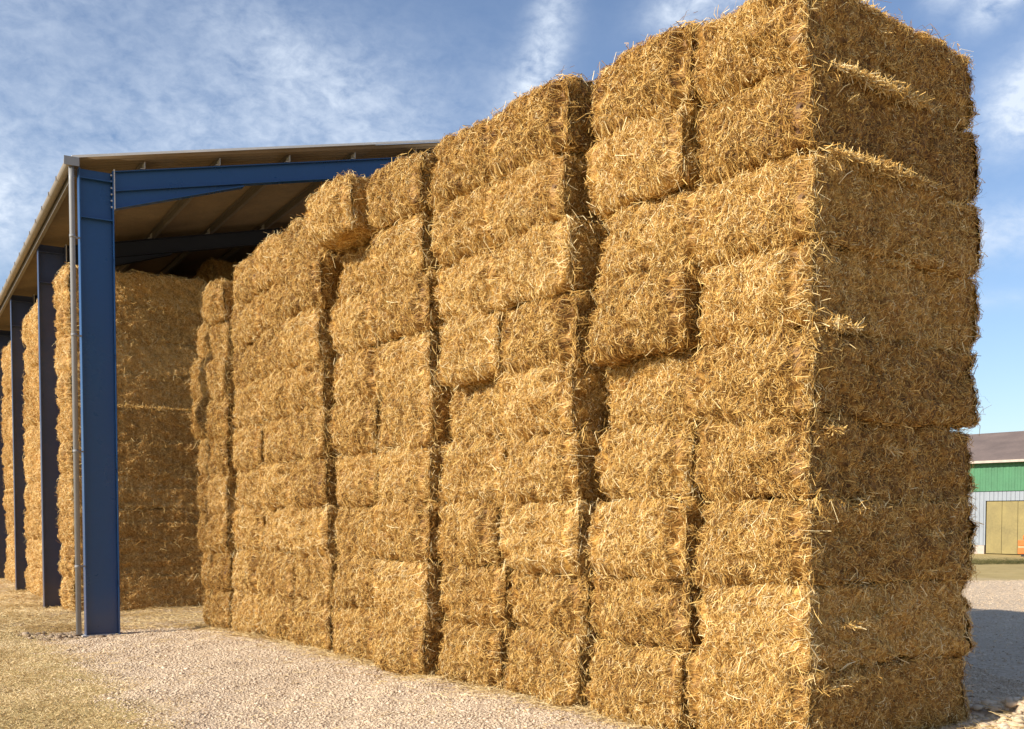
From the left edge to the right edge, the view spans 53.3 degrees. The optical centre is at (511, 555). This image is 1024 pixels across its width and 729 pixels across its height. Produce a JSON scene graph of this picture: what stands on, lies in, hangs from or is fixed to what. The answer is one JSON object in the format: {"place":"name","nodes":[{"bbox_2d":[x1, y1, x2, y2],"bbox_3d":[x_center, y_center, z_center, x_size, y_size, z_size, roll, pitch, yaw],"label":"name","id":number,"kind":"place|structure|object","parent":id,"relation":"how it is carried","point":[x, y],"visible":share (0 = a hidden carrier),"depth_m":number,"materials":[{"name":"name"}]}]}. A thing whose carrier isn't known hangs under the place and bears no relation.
{"place":"outdoors","nodes":[
{"label":"outdoors","id":0,"kind":"place"},
{"bbox_2d":[0,553,1023,728],"bbox_3d":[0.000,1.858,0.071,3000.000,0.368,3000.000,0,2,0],"label":"ground","id":1,"kind":"structure","parent":0,"point":[999,572],"depth_m":12.35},
{"bbox_2d":[0,607,207,728],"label":"grass","id":2,"kind":"structure","parent":1,"relation":"on","point":[65,692],"depth_m":11.62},
{"bbox_2d":[59,571,205,611],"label":"straw bale","id":3,"kind":"object","parent":1,"relation":"on","point":[157,591],"visible":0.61,"depth_m":21.52},
{"bbox_2d":[58,538,203,579],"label":"straw bale","id":4,"kind":"object","parent":3,"relation":"on","point":[150,557],"visible":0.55,"depth_m":21.51},
{"bbox_2d":[57,504,200,545],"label":"straw bale","id":5,"kind":"object","parent":4,"relation":"on","point":[172,525],"visible":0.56,"depth_m":21.47},
{"bbox_2d":[54,470,199,513],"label":"straw bale","id":6,"kind":"object","parent":5,"relation":"on","point":[146,493],"visible":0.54,"depth_m":21.46},
{"bbox_2d":[57,435,200,480],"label":"straw bale","id":7,"kind":"object","parent":6,"relation":"on","point":[142,459],"visible":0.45,"depth_m":21.39},
{"bbox_2d":[56,401,200,448],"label":"straw bale","id":8,"kind":"object","parent":7,"relation":"on","point":[157,424],"visible":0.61,"depth_m":21.35},
{"bbox_2d":[55,367,193,409],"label":"straw bale","id":9,"kind":"object","parent":8,"relation":"on","point":[139,389],"visible":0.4,"depth_m":21.36},
{"bbox_2d":[52,334,198,380],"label":"straw bale","id":10,"kind":"object","parent":9,"relation":"on","point":[156,360],"visible":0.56,"depth_m":21.36},
{"bbox_2d":[53,297,203,346],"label":"straw bale","id":11,"kind":"object","parent":10,"relation":"on","point":[150,325],"visible":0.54,"depth_m":21.36},
{"bbox_2d":[52,262,206,315],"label":"straw bale","id":12,"kind":"object","parent":11,"relation":"on","point":[164,293],"visible":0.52,"depth_m":21.37},
{"bbox_2d":[203,588,211,625],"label":"straw bale","id":13,"kind":"object","parent":1,"relation":"on","point":[206,603],"visible":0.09,"depth_m":18.50},
{"bbox_2d":[200,551,212,590],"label":"straw bale","id":14,"kind":"object","parent":13,"relation":"on","point":[205,571],"visible":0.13,"depth_m":18.43},
{"bbox_2d":[196,513,209,552],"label":"straw bale","id":15,"kind":"object","parent":14,"relation":"on","point":[201,534],"visible":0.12,"depth_m":18.48},
{"bbox_2d":[196,473,229,514],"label":"straw bale","id":16,"kind":"object","parent":15,"relation":"on","point":[203,482],"visible":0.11,"depth_m":18.46},
{"bbox_2d":[197,437,228,476],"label":"straw bale","id":17,"kind":"object","parent":16,"relation":"on","point":[202,461],"visible":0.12,"depth_m":18.39},
{"bbox_2d":[189,397,208,439],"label":"straw bale","id":18,"kind":"object","parent":17,"relation":"on","point":[197,418],"visible":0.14,"depth_m":18.14},
{"bbox_2d":[189,354,210,402],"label":"straw bale","id":19,"kind":"object","parent":18,"relation":"on","point":[198,384],"visible":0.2,"depth_m":18.18},
{"bbox_2d":[194,322,210,359],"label":"straw bale","id":20,"kind":"object","parent":19,"relation":"on","point":[203,347],"visible":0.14,"depth_m":18.27},
{"bbox_2d":[0,139,440,637],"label":"open barn","id":21,"kind":"structure","parent":1,"relation":"on","point":[101,220],"depth_m":18.87,"materials":[{"name":"blue paint"}]},
{"bbox_2d":[207,588,234,628],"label":"straw bale","id":22,"kind":"object","parent":1,"relation":"on","point":[220,608],"visible":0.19,"depth_m":17.71},
{"bbox_2d":[208,551,236,593],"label":"straw bale","id":23,"kind":"object","parent":22,"relation":"on","point":[221,570],"visible":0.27,"depth_m":17.66},
{"bbox_2d":[203,510,237,555],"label":"straw bale","id":24,"kind":"object","parent":23,"relation":"on","point":[219,538],"visible":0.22,"depth_m":17.64},
{"bbox_2d":[204,473,238,516],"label":"straw bale","id":25,"kind":"object","parent":24,"relation":"on","point":[221,490],"visible":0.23,"depth_m":17.64},
{"bbox_2d":[203,435,239,479],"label":"straw bale","id":26,"kind":"object","parent":25,"relation":"on","point":[220,456],"visible":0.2,"depth_m":17.61},
{"bbox_2d":[204,394,236,443],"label":"straw bale","id":27,"kind":"object","parent":26,"relation":"on","point":[219,423],"visible":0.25,"depth_m":17.54},
{"bbox_2d":[204,355,235,407],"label":"straw bale","id":28,"kind":"object","parent":27,"relation":"on","point":[218,377],"visible":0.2,"depth_m":17.54},
{"bbox_2d":[207,319,235,364],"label":"straw bale","id":29,"kind":"object","parent":28,"relation":"on","point":[219,337],"visible":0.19,"depth_m":17.55},
{"bbox_2d":[197,276,234,326],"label":"straw bale","id":30,"kind":"object","parent":29,"relation":"on","point":[216,303],"visible":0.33,"depth_m":17.45},
{"bbox_2d":[229,585,264,633],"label":"straw bale","id":31,"kind":"object","parent":1,"relation":"on","point":[245,616],"visible":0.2,"depth_m":16.97},
{"bbox_2d":[228,549,263,595],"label":"straw bale","id":32,"kind":"object","parent":31,"relation":"on","point":[245,577],"visible":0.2,"depth_m":16.84},
{"bbox_2d":[230,505,267,552],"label":"straw bale","id":33,"kind":"object","parent":32,"relation":"on","point":[249,527],"visible":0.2,"depth_m":16.88},
{"bbox_2d":[261,507,294,553],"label":"straw bale","id":34,"kind":"object","parent":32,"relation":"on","point":[275,538],"visible":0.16,"depth_m":16.08},
{"bbox_2d":[235,467,266,510],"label":"straw bale","id":35,"kind":"object","parent":34,"relation":"on","point":[246,494],"visible":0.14,"depth_m":16.86},
{"bbox_2d":[231,423,265,472],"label":"straw bale","id":36,"kind":"object","parent":35,"relation":"on","point":[248,448],"visible":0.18,"depth_m":16.71},
{"bbox_2d":[231,381,266,431],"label":"straw bale","id":37,"kind":"object","parent":36,"relation":"on","point":[246,411],"visible":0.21,"depth_m":16.78},
{"bbox_2d":[230,338,261,388],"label":"straw bale","id":38,"kind":"object","parent":37,"relation":"on","point":[246,364],"visible":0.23,"depth_m":16.88},
{"bbox_2d":[229,292,264,350],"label":"straw bale","id":39,"kind":"object","parent":38,"relation":"on","point":[246,325],"visible":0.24,"depth_m":16.79},
{"bbox_2d":[231,245,263,303],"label":"straw bale","id":40,"kind":"object","parent":39,"relation":"on","point":[245,287],"visible":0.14,"depth_m":16.74},
{"bbox_2d":[253,461,292,511],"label":"straw bale","id":41,"kind":"object","parent":34,"relation":"on","point":[274,490],"visible":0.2,"depth_m":15.92},
{"bbox_2d":[262,414,291,465],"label":"straw bale","id":42,"kind":"object","parent":41,"relation":"on","point":[277,435],"visible":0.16,"depth_m":15.92},
{"bbox_2d":[254,368,292,421],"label":"straw bale","id":43,"kind":"object","parent":42,"relation":"on","point":[273,406],"visible":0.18,"depth_m":15.93},
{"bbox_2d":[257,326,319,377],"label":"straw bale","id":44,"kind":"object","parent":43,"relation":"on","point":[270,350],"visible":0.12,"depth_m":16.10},
{"bbox_2d":[257,281,286,332],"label":"straw bale","id":45,"kind":"object","parent":44,"relation":"on","point":[271,310],"visible":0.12,"depth_m":15.98},
{"bbox_2d":[252,228,288,291],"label":"straw bale","id":46,"kind":"object","parent":45,"relation":"on","point":[270,267],"visible":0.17,"depth_m":15.87},
{"bbox_2d":[256,591,294,640],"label":"straw bale","id":47,"kind":"object","parent":1,"relation":"on","point":[274,615],"visible":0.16,"depth_m":15.97},
{"bbox_2d":[257,550,297,603],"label":"straw bale","id":48,"kind":"object","parent":47,"relation":"on","point":[277,576],"visible":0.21,"depth_m":15.92},
{"bbox_2d":[288,597,335,650],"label":"straw bale","id":49,"kind":"object","parent":1,"relation":"on","point":[312,625],"visible":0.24,"depth_m":14.99},
{"bbox_2d":[292,548,339,605],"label":"straw bale","id":50,"kind":"object","parent":49,"relation":"on","point":[315,578],"visible":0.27,"depth_m":14.84},
{"bbox_2d":[285,503,340,560],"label":"straw bale","id":51,"kind":"object","parent":50,"relation":"on","point":[312,531],"visible":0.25,"depth_m":14.84},
{"bbox_2d":[289,455,339,514],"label":"straw bale","id":52,"kind":"object","parent":51,"relation":"on","point":[312,482],"visible":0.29,"depth_m":14.81},
{"bbox_2d":[287,404,343,463],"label":"straw bale","id":53,"kind":"object","parent":52,"relation":"on","point":[310,437],"visible":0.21,"depth_m":14.74},
{"bbox_2d":[280,354,338,415],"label":"straw bale","id":54,"kind":"object","parent":53,"relation":"on","point":[307,383],"visible":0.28,"depth_m":14.75},
{"bbox_2d":[278,305,345,370],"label":"straw bale","id":55,"kind":"object","parent":54,"relation":"on","point":[305,338],"visible":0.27,"depth_m":14.68},
{"bbox_2d":[279,249,344,328],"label":"straw bale","id":56,"kind":"object","parent":55,"relation":"on","point":[307,287],"visible":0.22,"depth_m":14.61},
{"bbox_2d":[284,214,345,279],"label":"straw bale","id":57,"kind":"object","parent":56,"relation":"on","point":[299,246],"visible":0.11,"depth_m":14.99},
{"bbox_2d":[330,604,377,661],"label":"straw bale","id":58,"kind":"object","parent":1,"relation":"on","point":[352,633],"visible":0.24,"depth_m":13.95},
{"bbox_2d":[328,551,379,610],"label":"straw bale","id":59,"kind":"object","parent":58,"relation":"on","point":[352,586],"visible":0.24,"depth_m":13.97},
{"bbox_2d":[334,503,378,561],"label":"straw bale","id":60,"kind":"object","parent":59,"relation":"on","point":[352,528],"visible":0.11,"depth_m":14.02},
{"bbox_2d":[333,449,380,511],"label":"straw bale","id":61,"kind":"object","parent":60,"relation":"on","point":[357,483],"visible":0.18,"depth_m":13.84},
{"bbox_2d":[327,393,382,457],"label":"straw bale","id":62,"kind":"object","parent":61,"relation":"on","point":[354,427],"visible":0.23,"depth_m":13.75},
{"bbox_2d":[330,344,383,406],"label":"straw bale","id":63,"kind":"object","parent":62,"relation":"on","point":[356,375],"visible":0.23,"depth_m":13.81},
{"bbox_2d":[327,288,384,355],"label":"straw bale","id":64,"kind":"object","parent":63,"relation":"on","point":[351,329],"visible":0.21,"depth_m":13.79},
{"bbox_2d":[335,240,375,306],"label":"straw bale","id":65,"kind":"object","parent":64,"relation":"on","point":[356,278],"visible":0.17,"depth_m":13.88},
{"bbox_2d":[302,170,379,254],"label":"straw bale","id":66,"kind":"object","parent":65,"relation":"on","point":[336,217],"visible":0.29,"depth_m":13.35},
{"bbox_2d":[369,608,449,676],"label":"straw bale","id":67,"kind":"object","parent":1,"relation":"on","point":[406,646],"visible":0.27,"depth_m":12.56},
{"bbox_2d":[368,557,447,623],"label":"straw bale","id":68,"kind":"object","parent":67,"relation":"on","point":[410,590],"visible":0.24,"depth_m":12.56},
{"bbox_2d":[367,492,443,567],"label":"straw bale","id":69,"kind":"object","parent":68,"relation":"on","point":[404,531],"visible":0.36,"depth_m":12.62},
{"bbox_2d":[375,441,450,504],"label":"straw bale","id":70,"kind":"object","parent":69,"relation":"on","point":[410,476],"visible":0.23,"depth_m":12.57},
{"bbox_2d":[376,381,455,454],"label":"straw bale","id":71,"kind":"object","parent":70,"relation":"on","point":[409,417],"visible":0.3,"depth_m":12.50},
{"bbox_2d":[374,327,453,402],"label":"straw bale","id":72,"kind":"object","parent":71,"relation":"on","point":[409,361],"visible":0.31,"depth_m":12.59},
{"bbox_2d":[368,258,447,350],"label":"straw bale","id":73,"kind":"object","parent":72,"relation":"on","point":[402,306],"visible":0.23,"depth_m":12.58},
{"bbox_2d":[366,211,443,292],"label":"straw bale","id":74,"kind":"object","parent":73,"relation":"on","point":[403,246],"visible":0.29,"depth_m":12.54},
{"bbox_2d":[365,148,437,237],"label":"straw bale","id":75,"kind":"object","parent":74,"relation":"on","point":[397,189],"visible":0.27,"depth_m":12.47},
{"bbox_2d":[434,614,521,689],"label":"straw bale","id":76,"kind":"object","parent":1,"relation":"on","point":[471,653],"visible":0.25,"depth_m":11.71},
{"bbox_2d":[437,558,518,630],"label":"straw bale","id":77,"kind":"object","parent":76,"relation":"on","point":[471,594],"visible":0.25,"depth_m":11.70},
{"bbox_2d":[436,497,506,569],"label":"straw bale","id":78,"kind":"object","parent":77,"relation":"on","point":[469,534],"visible":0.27,"depth_m":11.65},
{"bbox_2d":[431,433,508,505],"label":"straw bale","id":79,"kind":"object","parent":78,"relation":"on","point":[472,468],"visible":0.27,"depth_m":11.71},
{"bbox_2d":[445,379,505,442],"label":"straw bale","id":80,"kind":"object","parent":79,"relation":"on","point":[472,412],"visible":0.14,"depth_m":11.96},
{"bbox_2d":[431,308,508,393],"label":"straw bale","id":81,"kind":"object","parent":80,"relation":"on","point":[470,346],"visible":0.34,"depth_m":11.57},
{"bbox_2d":[432,244,500,333],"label":"straw bale","id":82,"kind":"object","parent":81,"relation":"on","point":[466,287],"visible":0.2,"depth_m":11.59},
{"bbox_2d":[428,178,500,266],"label":"straw bale","id":83,"kind":"object","parent":82,"relation":"on","point":[462,226],"visible":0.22,"depth_m":11.60},
{"bbox_2d":[425,105,505,208],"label":"straw bale","id":84,"kind":"object","parent":83,"relation":"on","point":[458,171],"visible":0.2,"depth_m":11.63},
{"bbox_2d":[0,578,1023,728],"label":"loose straw","id":85,"kind":"object","parent":1,"relation":"on","point":[13,595],"visible":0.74,"depth_m":16.40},
{"bbox_2d":[2,580,1023,728],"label":"gravel","id":86,"kind":"structure","parent":1,"relation":"on","point":[974,704],"depth_m":11.59,"materials":[{"name":"beige gravel"}]},
{"bbox_2d":[500,618,602,708],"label":"straw bale","id":87,"kind":"object","parent":1,"relation":"on","point":[551,666],"visible":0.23,"depth_m":10.55},
{"bbox_2d":[505,567,597,637],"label":"straw bale","id":88,"kind":"object","parent":87,"relation":"on","point":[560,604],"visible":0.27,"depth_m":10.64},
{"bbox_2d":[496,494,616,581],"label":"straw bale","id":89,"kind":"object","parent":88,"relation":"on","point":[539,537],"visible":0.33,"depth_m":10.55},
{"bbox_2d":[496,421,614,506],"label":"straw bale","id":90,"kind":"object","parent":89,"relation":"on","point":[556,466],"visible":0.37,"depth_m":10.50},
{"bbox_2d":[491,356,611,445],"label":"straw bale","id":91,"kind":"object","parent":90,"relation":"on","point":[547,399],"visible":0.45,"depth_m":10.47},
{"bbox_2d":[496,282,599,378],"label":"straw bale","id":92,"kind":"object","parent":91,"relation":"on","point":[542,333],"visible":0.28,"depth_m":10.45},
{"bbox_2d":[492,210,609,316],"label":"straw bale","id":93,"kind":"object","parent":92,"relation":"on","point":[536,263],"visible":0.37,"depth_m":10.39},
{"bbox_2d":[487,149,606,249],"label":"straw bale","id":94,"kind":"object","parent":93,"relation":"on","point":[526,199],"visible":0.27,"depth_m":10.43},
{"bbox_2d":[481,65,598,194],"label":"straw bale","id":95,"kind":"object","parent":94,"relation":"on","point":[544,120],"visible":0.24,"depth_m":10.34},
{"bbox_2d":[580,638,697,728],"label":"straw bale","id":96,"kind":"object","parent":1,"relation":"on","point":[644,685],"visible":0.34,"depth_m":9.55},
{"bbox_2d":[586,570,705,653],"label":"straw bale","id":97,"kind":"object","parent":96,"relation":"on","point":[633,610],"visible":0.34,"depth_m":9.62},
{"bbox_2d":[583,489,713,582],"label":"straw bale","id":98,"kind":"object","parent":97,"relation":"on","point":[654,538],"visible":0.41,"depth_m":9.49},
{"bbox_2d":[594,416,704,501],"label":"straw bale","id":99,"kind":"object","parent":98,"relation":"on","point":[644,460],"visible":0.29,"depth_m":9.54},
{"bbox_2d":[604,345,710,430],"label":"straw bale","id":100,"kind":"object","parent":99,"relation":"on","point":[653,390],"visible":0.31,"depth_m":9.61},
{"bbox_2d":[582,253,713,371],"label":"straw bale","id":101,"kind":"object","parent":100,"relation":"on","point":[642,315],"visible":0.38,"depth_m":9.36},
{"bbox_2d":[594,180,705,288],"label":"straw bale","id":102,"kind":"object","parent":101,"relation":"on","point":[647,236],"visible":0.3,"depth_m":9.42},
{"bbox_2d":[582,93,703,225],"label":"straw bale","id":103,"kind":"object","parent":102,"relation":"on","point":[643,159],"visible":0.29,"depth_m":9.34},
{"bbox_2d":[585,11,706,144],"bbox_3d":[2.177,-4.401,10.223,2.892,1.009,1.474,-1,2,-37],"label":"straw bale","id":104,"kind":"object","parent":103,"relation":"on","point":[644,78],"visible":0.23,"depth_m":9.25},
{"bbox_2d":[682,644,977,728],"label":"straw bale","id":105,"kind":"object","parent":1,"relation":"on","point":[914,693],"visible":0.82,"depth_m":8.80},
{"bbox_2d":[689,572,979,677],"bbox_3d":[3.022,0.538,9.402,2.891,0.992,1.441,-1,2,-37],"label":"straw bale","id":106,"kind":"object","parent":105,"relation":"on","point":[800,627],"visible":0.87,"depth_m":8.69},
{"bbox_2d":[689,486,983,590],"bbox_3d":[3.018,-0.155,9.364,2.891,0.992,1.489,-2,3,-37],"label":"straw bale","id":107,"kind":"object","parent":106,"relation":"on","point":[819,540],"visible":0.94,"depth_m":8.65},
{"bbox_2d":[690,408,978,512],"bbox_3d":[3.016,-0.819,9.358,2.895,1.015,1.398,0,2,-37],"label":"straw bale","id":108,"kind":"object","parent":107,"relation":"on","point":[798,457],"visible":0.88,"depth_m":8.64},
{"bbox_2d":[687,313,990,434],"bbox_3d":[2.998,-1.541,9.334,2.894,0.995,1.486,-3,3,-37],"label":"straw bale","id":109,"kind":"object","parent":108,"relation":"on","point":[785,371],"visible":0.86,"depth_m":8.59},
{"bbox_2d":[694,233,983,354],"bbox_3d":[3.041,-2.233,9.313,2.953,0.983,1.472,-1,2,-37],"label":"straw bale","id":110,"kind":"object","parent":109,"relation":"on","point":[786,284],"visible":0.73,"depth_m":8.62},
{"bbox_2d":[690,142,987,284],"bbox_3d":[3.006,-2.904,9.256,2.865,1.041,1.477,-2,3,-37],"label":"straw bale","id":111,"kind":"object","parent":110,"relation":"on","point":[850,200],"visible":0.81,"depth_m":8.53},
{"bbox_2d":[694,53,983,207],"bbox_3d":[3.020,-3.600,9.251,2.865,1.041,1.476,-1,1,-37],"label":"straw bale","id":112,"kind":"object","parent":111,"relation":"on","point":[781,115],"visible":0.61,"depth_m":8.54},
{"bbox_2d":[688,0,979,131],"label":"straw bale","id":113,"kind":"object","parent":112,"relation":"on","point":[747,43],"visible":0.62,"depth_m":8.55},
{"bbox_2d":[967,431,1023,553],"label":"farm shed","id":114,"kind":"structure","parent":1,"relation":"on","point":[998,470],"depth_m":52.26,"materials":[{"name":"green metal"}]},
{"bbox_2d":[986,501,1023,553],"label":"sliding door","id":115,"kind":"structure","parent":114,"relation":"in","point":[1005,519],"depth_m":51.80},
{"bbox_2d":[0,0,1023,433],"label":"sky","id":116,"kind":"structure","parent":0,"point":[78,77],"materials":[{"name":"blue"}]},
{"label":"straw bale","id":117,"kind":"object","parent":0,"visible":0},
{"bbox_2d":[195,257,239,283],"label":"straw bale","id":118,"kind":"object","parent":117,"relation":"on","point":[211,271],"visible":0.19,"depth_m":25.82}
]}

